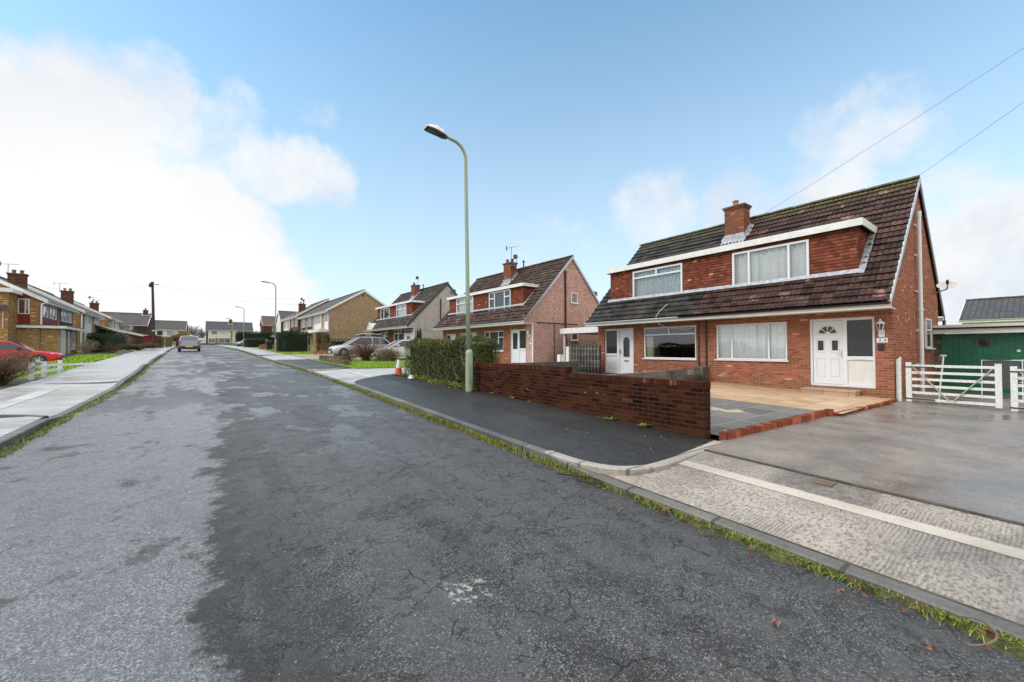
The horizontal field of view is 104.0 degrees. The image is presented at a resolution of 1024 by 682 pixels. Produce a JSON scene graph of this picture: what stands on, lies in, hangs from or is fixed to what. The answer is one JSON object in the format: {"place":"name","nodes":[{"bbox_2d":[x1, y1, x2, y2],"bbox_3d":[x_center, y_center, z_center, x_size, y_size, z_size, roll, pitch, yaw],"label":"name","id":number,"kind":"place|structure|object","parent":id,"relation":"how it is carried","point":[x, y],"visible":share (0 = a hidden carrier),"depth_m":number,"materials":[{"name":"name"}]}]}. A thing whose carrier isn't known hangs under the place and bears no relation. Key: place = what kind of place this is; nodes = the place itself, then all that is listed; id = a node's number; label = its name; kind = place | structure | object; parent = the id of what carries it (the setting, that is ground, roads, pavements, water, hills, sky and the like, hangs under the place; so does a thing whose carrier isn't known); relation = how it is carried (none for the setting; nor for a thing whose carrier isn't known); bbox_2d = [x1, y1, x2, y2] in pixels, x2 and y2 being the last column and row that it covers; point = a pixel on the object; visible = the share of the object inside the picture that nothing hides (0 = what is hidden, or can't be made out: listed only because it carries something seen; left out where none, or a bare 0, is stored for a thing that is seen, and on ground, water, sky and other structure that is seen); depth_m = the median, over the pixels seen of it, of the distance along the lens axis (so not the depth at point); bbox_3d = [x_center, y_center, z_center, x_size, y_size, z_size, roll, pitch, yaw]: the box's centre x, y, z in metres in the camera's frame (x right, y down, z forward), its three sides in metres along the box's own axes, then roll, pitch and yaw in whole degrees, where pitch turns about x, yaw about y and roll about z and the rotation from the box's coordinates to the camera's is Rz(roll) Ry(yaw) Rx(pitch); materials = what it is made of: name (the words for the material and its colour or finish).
{"place":"outdoors","nodes":[
{"label":"outdoors","id":0,"kind":"place"},
{"bbox_2d":[0,416,41,436],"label":"pavement","id":1,"kind":"structure","parent":0,"point":[8,425],"depth_m":6.61,"materials":[{"name":"concrete"}]},
{"bbox_2d":[0,377,45,389],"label":"soil","id":2,"kind":"structure","parent":0,"point":[17,381],"depth_m":12.20,"materials":[{"name":"brown soil"}]},
{"bbox_2d":[0,348,43,367],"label":"bare bush","id":3,"kind":"object","parent":2,"relation":"on","point":[14,355],"visible":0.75,"depth_m":12.44,"materials":[{"name":"brown plant"}]},
{"bbox_2d":[0,349,47,385],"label":"bare bush","id":4,"kind":"object","parent":2,"relation":"on","point":[8,370],"visible":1,"depth_m":11.52,"materials":[{"name":"brown plant"}]},
{"bbox_2d":[6,365,76,377],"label":"verge lawn","id":5,"kind":"structure","parent":0,"point":[65,367],"depth_m":16.36,"materials":[{"name":"green plant"}]},
{"bbox_2d":[12,354,119,365],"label":"front lawn","id":6,"kind":"structure","parent":0,"point":[85,358],"depth_m":23.96,"materials":[{"name":"green plant"}]},
{"bbox_2d":[21,345,175,384],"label":"pavement","id":7,"kind":"structure","parent":0,"point":[118,368],"depth_m":16.50,"materials":[{"name":"concrete"}]},
{"bbox_2d":[138,342,161,349],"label":"shrub","id":8,"kind":"object","parent":7,"relation":"on","point":[152,345],"visible":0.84,"depth_m":38.83,"materials":[{"name":"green plant"}]},
{"bbox_2d":[149,282,157,343],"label":"telegraph pole","id":9,"kind":"object","parent":7,"relation":"on","point":[152,284],"visible":0.94,"depth_m":47.66,"materials":[{"name":"brown wood"}]},
{"bbox_2d":[309,358,408,367],"bbox_3d":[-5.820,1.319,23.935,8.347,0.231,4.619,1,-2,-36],"label":"lawn grass","id":10,"kind":"structure","parent":0,"point":[379,364],"depth_m":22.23,"materials":[{"name":"green plant"}]},
{"bbox_2d":[339,347,363,361],"bbox_3d":[-10.244,0.841,25.400,1.695,0.967,1.717,0,-1,1],"label":"shrub","id":11,"kind":"object","parent":10,"relation":"on","point":[349,355],"visible":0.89,"depth_m":25.25,"materials":[{"name":"brown plant"}]},
{"bbox_2d":[348,336,382,360],"bbox_3d":[-9.826,0.505,26.699,2.457,1.633,2.290,-1,-1,29],"label":"shrub","id":12,"kind":"object","parent":10,"relation":"on","point":[366,353],"visible":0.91,"depth_m":26.39,"materials":[{"name":"brown plant"}]},
{"bbox_2d":[370,342,397,360],"bbox_3d":[-8.419,0.674,26.794,2.238,1.311,2.211,1,-2,-36],"label":"bare bush","id":13,"kind":"object","parent":10,"relation":"on","point":[387,351],"visible":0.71,"depth_m":26.53,"materials":[{"name":"plant"}]},
{"bbox_2d":[383,349,404,361],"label":"shrub","id":14,"kind":"object","parent":10,"relation":"on","point":[391,356],"visible":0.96,"depth_m":25.97,"materials":[{"name":"brown plant"}]},
{"bbox_2d":[0,345,1023,681],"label":"road","id":15,"kind":"structure","parent":0,"point":[292,525],"depth_m":2.75,"materials":[{"name":"grey asphalt"}]},
{"bbox_2d":[0,354,165,457],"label":"gutter grass","id":16,"kind":"structure","parent":15,"relation":"on","point":[81,410],"depth_m":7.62,"materials":[{"name":"green plant"}]},
{"bbox_2d":[176,336,201,351],"bbox_3d":[-32.171,0.279,39.891,2.020,1.594,3.703,1,-2,-39],"label":"parked car","id":17,"kind":"object","parent":15,"relation":"on","point":[189,342],"visible":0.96,"depth_m":38.57,"materials":[{"name":"grey paint"}]},
{"bbox_2d":[334,379,592,479],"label":"tall kerb grass","id":18,"kind":"structure","parent":15,"relation":"on","point":[490,439],"depth_m":6.80,"materials":[{"name":"green plant"}]},
{"bbox_2d":[557,473,602,484],"bbox_3d":[0.773,1.579,4.604,0.581,0.033,0.139,-1,-1,33],"label":"bent strap","id":19,"kind":"object","parent":15,"relation":"on","point":[583,477],"visible":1,"depth_m":4.58,"materials":[{"name":"black rubber"}]},
{"bbox_2d":[280,364,1023,660],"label":"gutter moss","id":20,"kind":"object","parent":15,"relation":"on","point":[1011,652],"visible":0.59,"depth_m":2.95,"materials":[{"name":"green plant"}]},
{"bbox_2d":[225,347,320,375],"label":"kerb grass","id":21,"kind":"structure","parent":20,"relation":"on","point":[317,374],"depth_m":22.71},
{"bbox_2d":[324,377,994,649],"bbox_3d":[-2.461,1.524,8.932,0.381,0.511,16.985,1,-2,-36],"label":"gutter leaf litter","id":22,"kind":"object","parent":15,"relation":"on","point":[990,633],"visible":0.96,"depth_m":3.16,"materials":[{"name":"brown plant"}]},
{"bbox_2d":[957,615,998,646],"bbox_3d":[2.547,1.592,2.172,0.144,0.052,0.261,-1,-2,39],"label":"bent strap","id":23,"kind":"object","parent":15,"relation":"on","point":[996,638],"visible":1,"depth_m":2.16,"materials":[{"name":"beige plastic"}]},
{"bbox_2d":[0,0,1023,342],"label":"sky","id":24,"kind":"structure","parent":0,"point":[219,147],"materials":[{"name":"blue"}]},
{"bbox_2d":[9,345,1022,525],"bbox_3d":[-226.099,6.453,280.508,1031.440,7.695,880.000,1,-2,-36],"label":"ground","id":25,"kind":"structure","parent":0,"point":[715,437],"depth_m":19.09,"materials":[{"name":"green plant"}]},
{"bbox_2d":[0,414,48,418],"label":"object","id":26,"kind":"object","parent":25,"relation":"on","point":[14,415],"visible":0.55,"depth_m":7.17,"materials":[{"name":"concrete"}]},
{"bbox_2d":[4,351,44,372],"bbox_3d":[-19.077,0.796,15.518,0.877,0.934,1.016,0,-1,10],"label":"shrub","id":27,"kind":"object","parent":25,"relation":"on","point":[24,357],"visible":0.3,"depth_m":15.59,"materials":[{"name":"brown plant"}]},
{"bbox_2d":[0,261,83,353],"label":"semi detached house","id":28,"kind":"structure","parent":25,"relation":"on","point":[32,318],"depth_m":29.35,"materials":[{"name":"brown brick"}]},
{"bbox_2d":[28,360,62,379],"bbox_3d":[-16.623,1.033,14.316,0.137,0.620,3.510,1,-2,-38],"label":"rail fence","id":29,"kind":"object","parent":25,"relation":"on","point":[44,370],"visible":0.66,"depth_m":13.98,"materials":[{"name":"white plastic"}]},
{"bbox_2d":[0,383,115,416],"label":"crossover","id":30,"kind":"object","parent":25,"relation":"on","point":[55,402],"visible":0.94,"depth_m":9.59,"materials":[{"name":"concrete"}]},
{"bbox_2d":[0,386,65,408],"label":"band","id":31,"kind":"object","parent":30,"relation":"on","point":[7,403],"visible":1,"depth_m":9.50,"materials":[{"name":"concrete"}]},
{"bbox_2d":[27,283,128,350],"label":"semi detached house","id":32,"kind":"structure","parent":25,"relation":"on","point":[88,321],"depth_m":42.84,"materials":[{"name":"white paint"}]},
{"bbox_2d":[47,381,117,383],"bbox_3d":[-13.023,1.328,12.123,1.537,0.142,0.191,1,-2,-36],"label":"kerb left step","id":33,"kind":"object","parent":25,"relation":"on","point":[85,383],"visible":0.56,"depth_m":12.16,"materials":[{"name":"concrete"}]},
{"bbox_2d":[0,346,177,449],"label":"kerb","id":34,"kind":"structure","parent":25,"relation":"on","point":[10,438],"depth_m":7.10,"materials":[{"name":"concrete"}]},
{"bbox_2d":[65,351,133,355],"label":"drive","id":35,"kind":"structure","parent":25,"relation":"on","point":[71,354],"depth_m":31.80,"materials":[{"name":"grey concrete"}]},
{"bbox_2d":[72,338,98,353],"bbox_3d":[-32.228,0.383,30.336,1.558,1.224,1.473,1,-2,-36],"label":"shrub","id":36,"kind":"object","parent":35,"relation":"on","point":[88,348],"visible":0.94,"depth_m":30.29,"materials":[{"name":"plant"}]},
{"bbox_2d":[97,341,125,352],"bbox_3d":[-32.524,0.510,32.582,1.780,0.955,1.695,1,-2,-36],"label":"shrub","id":37,"kind":"object","parent":35,"relation":"on","point":[110,350],"visible":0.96,"depth_m":32.44,"materials":[{"name":"brown plant"}]},
{"bbox_2d":[85,332,126,352],"bbox_3d":[-39.719,0.286,39.440,1.711,2.099,13.434,1,-2,-39],"label":"hedge","id":38,"kind":"object","parent":25,"relation":"on","point":[103,339],"visible":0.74,"depth_m":34.76,"materials":[{"name":"green plant"}]},
{"bbox_2d":[74,296,147,343],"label":"semi detached house","id":39,"kind":"structure","parent":25,"relation":"on","point":[110,322],"depth_m":52.88,"materials":[{"name":"brown brick"}]},
{"bbox_2d":[99,308,151,334],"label":"detached house","id":40,"kind":"structure","parent":25,"relation":"on","point":[142,321],"depth_m":65.21,"materials":[{"name":"red brick"}]},
{"bbox_2d":[119,343,147,350],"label":"shrub","id":41,"kind":"object","parent":25,"relation":"on","point":[134,346],"visible":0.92,"depth_m":35.61,"materials":[{"name":"brown plant"}]},
{"bbox_2d":[149,312,188,344],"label":"detached house","id":42,"kind":"structure","parent":25,"relation":"on","point":[167,328],"depth_m":85.02,"materials":[{"name":"yellow brick"}]},
{"bbox_2d":[199,319,252,342],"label":"semi detached house","id":43,"kind":"structure","parent":25,"relation":"on","point":[218,332],"depth_m":107.61,"materials":[{"name":"beige paint"}]},
{"bbox_2d":[219,345,283,354],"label":"footway","id":44,"kind":"structure","parent":25,"relation":"on","point":[258,351],"depth_m":39.90,"materials":[{"name":"concrete"}]},
{"bbox_2d":[244,338,259,346],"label":"hedge","id":45,"kind":"object","parent":25,"relation":"on","point":[252,342],"visible":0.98,"depth_m":65.82,"materials":[{"name":"green plant"}]},
{"bbox_2d":[234,330,273,345],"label":"hedge","id":46,"kind":"object","parent":25,"relation":"on","point":[248,334],"visible":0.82,"depth_m":85.12,"materials":[{"name":"green plant"}]},
{"bbox_2d":[259,316,276,344],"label":"detached house","id":47,"kind":"structure","parent":25,"relation":"on","point":[267,323],"depth_m":90.24,"materials":[{"name":"red brick"}]},
{"bbox_2d":[261,280,276,351],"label":"street lamp","id":48,"kind":"object","parent":25,"relation":"on","point":[275,343],"visible":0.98,"depth_m":40.82,"materials":[{"name":"grey metal"}]},
{"bbox_2d":[262,355,302,359],"bbox_3d":[-17.106,1.207,29.608,1.819,0.284,8.079,1,-2,-39],"label":"crossover","id":49,"kind":"object","parent":25,"relation":"on","point":[280,357],"visible":0.91,"depth_m":29.39,"materials":[{"name":"concrete"}]},
{"bbox_2d":[276,311,295,332],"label":"detached house","id":50,"kind":"structure","parent":25,"relation":"on","point":[279,322],"depth_m":79.46,"materials":[{"name":"white paint"}]},
{"bbox_2d":[278,330,309,351],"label":"hedge","id":51,"kind":"object","parent":25,"relation":"on","point":[295,341],"visible":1,"depth_m":40.53,"materials":[{"name":"green plant"}]},
{"bbox_2d":[274,298,329,336],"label":"terraced house","id":52,"kind":"structure","parent":25,"relation":"on","point":[292,320],"depth_m":62.08,"materials":[{"name":"white brick"}]},
{"bbox_2d":[278,359,346,368],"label":"footway","id":53,"kind":"structure","parent":25,"relation":"on","point":[308,364],"depth_m":22.02,"materials":[{"name":"grey concrete"}]},
{"bbox_2d":[314,329,331,350],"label":"shrub","id":54,"kind":"object","parent":25,"relation":"on","point":[325,337],"visible":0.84,"depth_m":41.21,"materials":[{"name":"beige plant"}]},
{"bbox_2d":[316,338,350,351],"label":"hedge","id":55,"kind":"object","parent":25,"relation":"on","point":[334,343],"visible":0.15,"depth_m":43.17,"materials":[{"name":"green plant"}]},
{"bbox_2d":[319,355,349,364],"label":"stone wall","id":56,"kind":"structure","parent":25,"relation":"on","point":[342,360],"depth_m":23.05,"materials":[{"name":"beige stone"}]},
{"bbox_2d":[298,289,385,349],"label":"terraced house","id":57,"kind":"structure","parent":25,"relation":"on","point":[349,316],"depth_m":49.63,"materials":[{"name":"brick"}]},
{"bbox_2d":[289,354,404,358],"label":"drive","id":58,"kind":"structure","parent":25,"relation":"on","point":[309,356],"depth_m":32.07,"materials":[{"name":"grey concrete"}]},
{"bbox_2d":[327,333,389,355],"bbox_3d":[-12.139,0.353,32.099,4.703,1.918,2.160,1,-2,-37],"label":"parked car","id":59,"kind":"object","parent":58,"relation":"on","point":[335,350],"visible":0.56,"depth_m":31.45,"materials":[{"name":"silver metal"}]},
{"bbox_2d":[314,368,383,383],"bbox_3d":[-6.518,1.407,16.534,2.061,0.251,6.600,1,-2,-36],"label":"crossover","id":60,"kind":"object","parent":25,"relation":"on","point":[345,376],"visible":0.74,"depth_m":16.78,"materials":[{"name":"concrete"}]},
{"bbox_2d":[360,367,409,374],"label":"drive","id":61,"kind":"structure","parent":25,"relation":"on","point":[385,371],"depth_m":18.71,"materials":[{"name":"concrete"}]},
{"bbox_2d":[371,340,423,359],"bbox_3d":[-8.098,0.640,29.050,4.003,1.494,2.080,1,-2,-36],"label":"parked car","id":62,"kind":"object","parent":25,"relation":"on","point":[400,344],"visible":0.12,"depth_m":28.29,"materials":[{"name":"white paint"}]},
{"bbox_2d":[363,276,457,344],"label":"semi detached house","id":63,"kind":"structure","parent":25,"relation":"on","point":[401,316],"depth_m":38.68,"materials":[{"name":"beige brick"}]},
{"bbox_2d":[403,334,500,388],"bbox_3d":[-2.407,0.678,14.528,1.350,1.893,5.930,1,-2,-36],"label":"hedge","id":64,"kind":"object","parent":25,"relation":"on","point":[441,359],"visible":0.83,"depth_m":13.57,"materials":[{"name":"green plant"}]},
{"bbox_2d":[432,246,598,362],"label":"semi detached house","id":65,"kind":"structure","parent":25,"relation":"on","point":[525,314],"depth_m":26.32,"materials":[{"name":"red brick"}]},
{"bbox_2d":[484,331,503,351],"bbox_3d":[-1.217,0.026,27.297,0.245,1.392,2.320,1,-2,-39],"label":"window","id":66,"kind":"structure","parent":65,"relation":"in","point":[497,336],"depth_m":27.10,"materials":[{"name":"white plastic"}]},
{"bbox_2d":[512,331,517,361],"bbox_3d":[0.188,0.352,25.529,0.130,1.985,0.691,1,-2,-39],"label":"door","id":67,"kind":"structure","parent":65,"relation":"in","point":[514,333],"depth_m":25.56,"materials":[{"name":"white plastic"}]},
{"bbox_2d":[504,361,578,372],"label":"garden wall","id":68,"kind":"structure","parent":25,"relation":"on","point":[574,365],"depth_m":18.39,"materials":[{"name":"concrete"}]},
{"bbox_2d":[557,345,600,373],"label":"screen wall","id":69,"kind":"structure","parent":25,"relation":"on","point":[588,357],"depth_m":19.56,"materials":[{"name":"concrete"}]},
{"bbox_2d":[560,327,597,354],"bbox_3d":[6.659,0.474,24.642,6.050,2.460,4.300,1,-2,-36],"label":"carport","id":70,"kind":"object","parent":25,"relation":"on","point":[584,331],"visible":0.44,"depth_m":24.04,"materials":[{"name":"white plastic"}]},
{"bbox_2d":[475,362,710,439],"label":"brick wall","id":71,"kind":"structure","parent":25,"relation":"on","point":[677,406],"depth_m":7.78,"materials":[{"name":"brick"}]},
{"bbox_2d":[215,345,1023,642],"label":"kerb","id":72,"kind":"structure","parent":25,"relation":"on","point":[954,609],"depth_m":3.28,"materials":[{"name":"concrete"}]},
{"bbox_2d":[600,473,1023,626],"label":"kerb joint","id":73,"kind":"object","parent":72,"relation":"on","point":[949,599],"visible":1,"depth_m":2.89,"materials":[{"name":"concrete"}]},
{"bbox_2d":[545,440,720,475],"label":"curb","id":74,"kind":"structure","parent":25,"relation":"on","point":[605,469],"depth_m":4.89,"materials":[{"name":"concrete"}]},
{"bbox_2d":[608,366,707,380],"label":"garden wall","id":75,"kind":"structure","parent":25,"relation":"on","point":[696,373],"depth_m":14.51,"materials":[{"name":"concrete"}]},
{"bbox_2d":[584,175,957,398],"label":"semi detached house","id":76,"kind":"structure","parent":25,"relation":"on","point":[837,292],"depth_m":14.05,"materials":[{"name":"red brick"}]},
{"bbox_2d":[618,330,632,372],"bbox_3d":[5.350,0.474,18.803,0.130,1.995,0.832,1,-2,-36],"label":"door","id":77,"kind":"structure","parent":76,"relation":"in","point":[626,336],"depth_m":18.80,"materials":[{"name":"white plastic"}]},
{"bbox_2d":[642,325,696,359],"bbox_3d":[6.682,0.092,17.004,0.243,1.402,2.540,1,-2,-36],"label":"window","id":78,"kind":"structure","parent":76,"relation":"in","point":[648,341],"depth_m":17.51,"materials":[{"name":"white plastic"}]},
{"bbox_2d":[714,322,788,361],"bbox_3d":[8.583,0.042,14.424,0.245,1.352,2.470,1,-2,-36],"label":"window","id":79,"kind":"structure","parent":76,"relation":"in","point":[750,341],"depth_m":14.40,"materials":[{"name":"white plastic"}]},
{"bbox_2d":[813,321,843,383],"bbox_3d":[9.929,0.357,12.585,0.130,1.965,0.760,1,-2,-36],"label":"door","id":80,"kind":"structure","parent":76,"relation":"in","point":[827,335],"depth_m":12.59,"materials":[{"name":"white plastic"}]},
{"bbox_2d":[924,318,935,348],"bbox_3d":[14.976,-0.250,14.319,1.150,1.092,0.140,1,-2,-36],"label":"window","id":81,"kind":"structure","parent":76,"relation":"in","point":[928,322],"depth_m":14.32,"materials":[{"name":"white plastic"}]},
{"bbox_2d":[708,381,893,413],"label":"patio","id":82,"kind":"structure","parent":25,"relation":"on","point":[792,398],"depth_m":11.04,"materials":[{"name":"beige stone"}]},
{"bbox_2d":[608,451,1023,624],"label":"crossover","id":83,"kind":"object","parent":25,"relation":"on","point":[989,581],"visible":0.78,"depth_m":3.41,"materials":[{"name":"concrete"}]},
{"bbox_2d":[813,479,836,487],"bbox_3d":[3.431,1.563,4.382,0.200,0.032,0.160,1,-2,-36],"label":"scrap","id":84,"kind":"object","parent":83,"relation":"on","point":[827,483],"visible":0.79,"depth_m":4.37,"materials":[{"name":"beige paper"}]},
{"bbox_2d":[678,460,1023,559],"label":"concrete band","id":85,"kind":"object","parent":83,"relation":"on","point":[966,539],"visible":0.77,"depth_m":3.63,"materials":[{"name":"grey concrete"}]},
{"bbox_2d":[800,387,860,396],"bbox_3d":[9.732,1.613,12.244,0.550,0.295,1.370,1,-2,-36],"label":"door step","id":86,"kind":"object","parent":25,"relation":"on","point":[846,392],"depth_m":12.05,"materials":[{"name":"beige stone"}]},
{"bbox_2d":[932,322,1023,392],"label":"garage","id":87,"kind":"structure","parent":25,"relation":"on","point":[977,345],"depth_m":14.39,"materials":[{"name":"green paint"}]},
{"bbox_2d":[941,332,1023,392],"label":"garage door","id":88,"kind":"structure","parent":87,"relation":"in","point":[960,349],"depth_m":14.43,"materials":[{"name":"green paint"}]},
{"bbox_2d":[354,374,713,465],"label":"pavement","id":89,"kind":"structure","parent":0,"point":[593,438],"depth_m":7.09,"materials":[{"name":"black asphalt"}]},
{"bbox_2d":[398,374,464,390],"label":"dead leaf litter","id":90,"kind":"object","parent":89,"relation":"on","point":[434,382],"visible":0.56,"depth_m":13.38,"materials":[{"name":"brown plant"}]},
{"bbox_2d":[396,371,474,388],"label":"hedge weeds","id":91,"kind":"object","parent":89,"relation":"on","point":[430,379],"visible":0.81,"depth_m":13.79,"materials":[{"name":"green plant"}]},
{"bbox_2d":[424,124,472,391],"bbox_3d":[-1.783,-2.238,11.384,1.479,7.590,0.280,1,-1,-35],"label":"street lamp","id":92,"kind":"object","parent":89,"relation":"on","point":[436,130],"visible":0.99,"depth_m":11.64,"materials":[{"name":"metal"}]},
{"bbox_2d":[469,359,472,382],"bbox_3d":[-1.184,0.862,11.577,0.100,0.700,0.018,1,-2,-36],"label":"access door","id":93,"kind":"structure","parent":92,"relation":"in","point":[470,360],"depth_m":11.58,"materials":[{"name":"green paint"}]},
{"bbox_2d":[710,397,814,435],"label":"grey patio","id":94,"kind":"structure","parent":0,"point":[725,414],"depth_m":8.43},
{"bbox_2d":[698,388,1023,522],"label":"driveway","id":95,"kind":"structure","parent":0,"point":[970,457],"depth_m":5.80,"materials":[{"name":"concrete"}]},
{"bbox_2d":[719,410,826,439],"bbox_3d":[5.033,1.523,7.462,4.204,0.124,0.116,1,-1,-34],"label":"brick edging","id":96,"kind":"object","parent":95,"relation":"on","point":[748,430],"visible":0.98,"depth_m":7.08,"materials":[{"name":"red brick"}]},
{"bbox_2d":[705,449,1023,525],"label":"drive joint","id":97,"kind":"object","parent":95,"relation":"on","point":[956,508],"visible":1,"depth_m":4.12,"materials":[{"name":"concrete"}]},
{"bbox_2d":[833,399,897,415],"bbox_3d":[8.853,1.608,9.886,4.577,0.075,0.108,1,-1,-34],"label":"brick edging","id":98,"kind":"object","parent":95,"relation":"on","point":[872,405],"visible":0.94,"depth_m":9.69,"materials":[{"name":"red brick"}]},
{"bbox_2d":[896,357,901,400],"bbox_3d":[10.991,1.132,11.362,0.100,1.380,0.100,1,-2,-36],"label":"gate post","id":99,"kind":"object","parent":95,"relation":"on","point":[898,380],"visible":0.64,"depth_m":11.33,"materials":[{"name":"white paint"}]},
{"bbox_2d":[905,362,1002,407],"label":"gate","id":100,"kind":"structure","parent":95,"relation":"on","point":[998,396],"depth_m":10.49,"materials":[{"name":"white paint"}]},
{"bbox_2d":[1009,366,1023,411],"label":"gate","id":101,"kind":"structure","parent":95,"relation":"on","point":[1014,378],"depth_m":9.69,"materials":[{"name":"white paint"}]},
{"bbox_2d":[958,295,1023,333],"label":"detached house","id":102,"kind":"structure","parent":0,"point":[1006,309],"depth_m":30.37,"materials":[{"name":"grey tile"}]},
{"bbox_2d":[981,360,1023,399],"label":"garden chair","id":103,"kind":"object","parent":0,"point":[1006,375],"visible":0.65,"depth_m":12.34,"materials":[{"name":"black"}]},
{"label":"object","id":104,"kind":"structure","parent":0,"visible":0},
{"bbox_2d":[0,341,66,364],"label":"parked car","id":105,"kind":"object","parent":104,"relation":"on","point":[15,346],"visible":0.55,"depth_m":23.25,"materials":[{"name":"red paint"}]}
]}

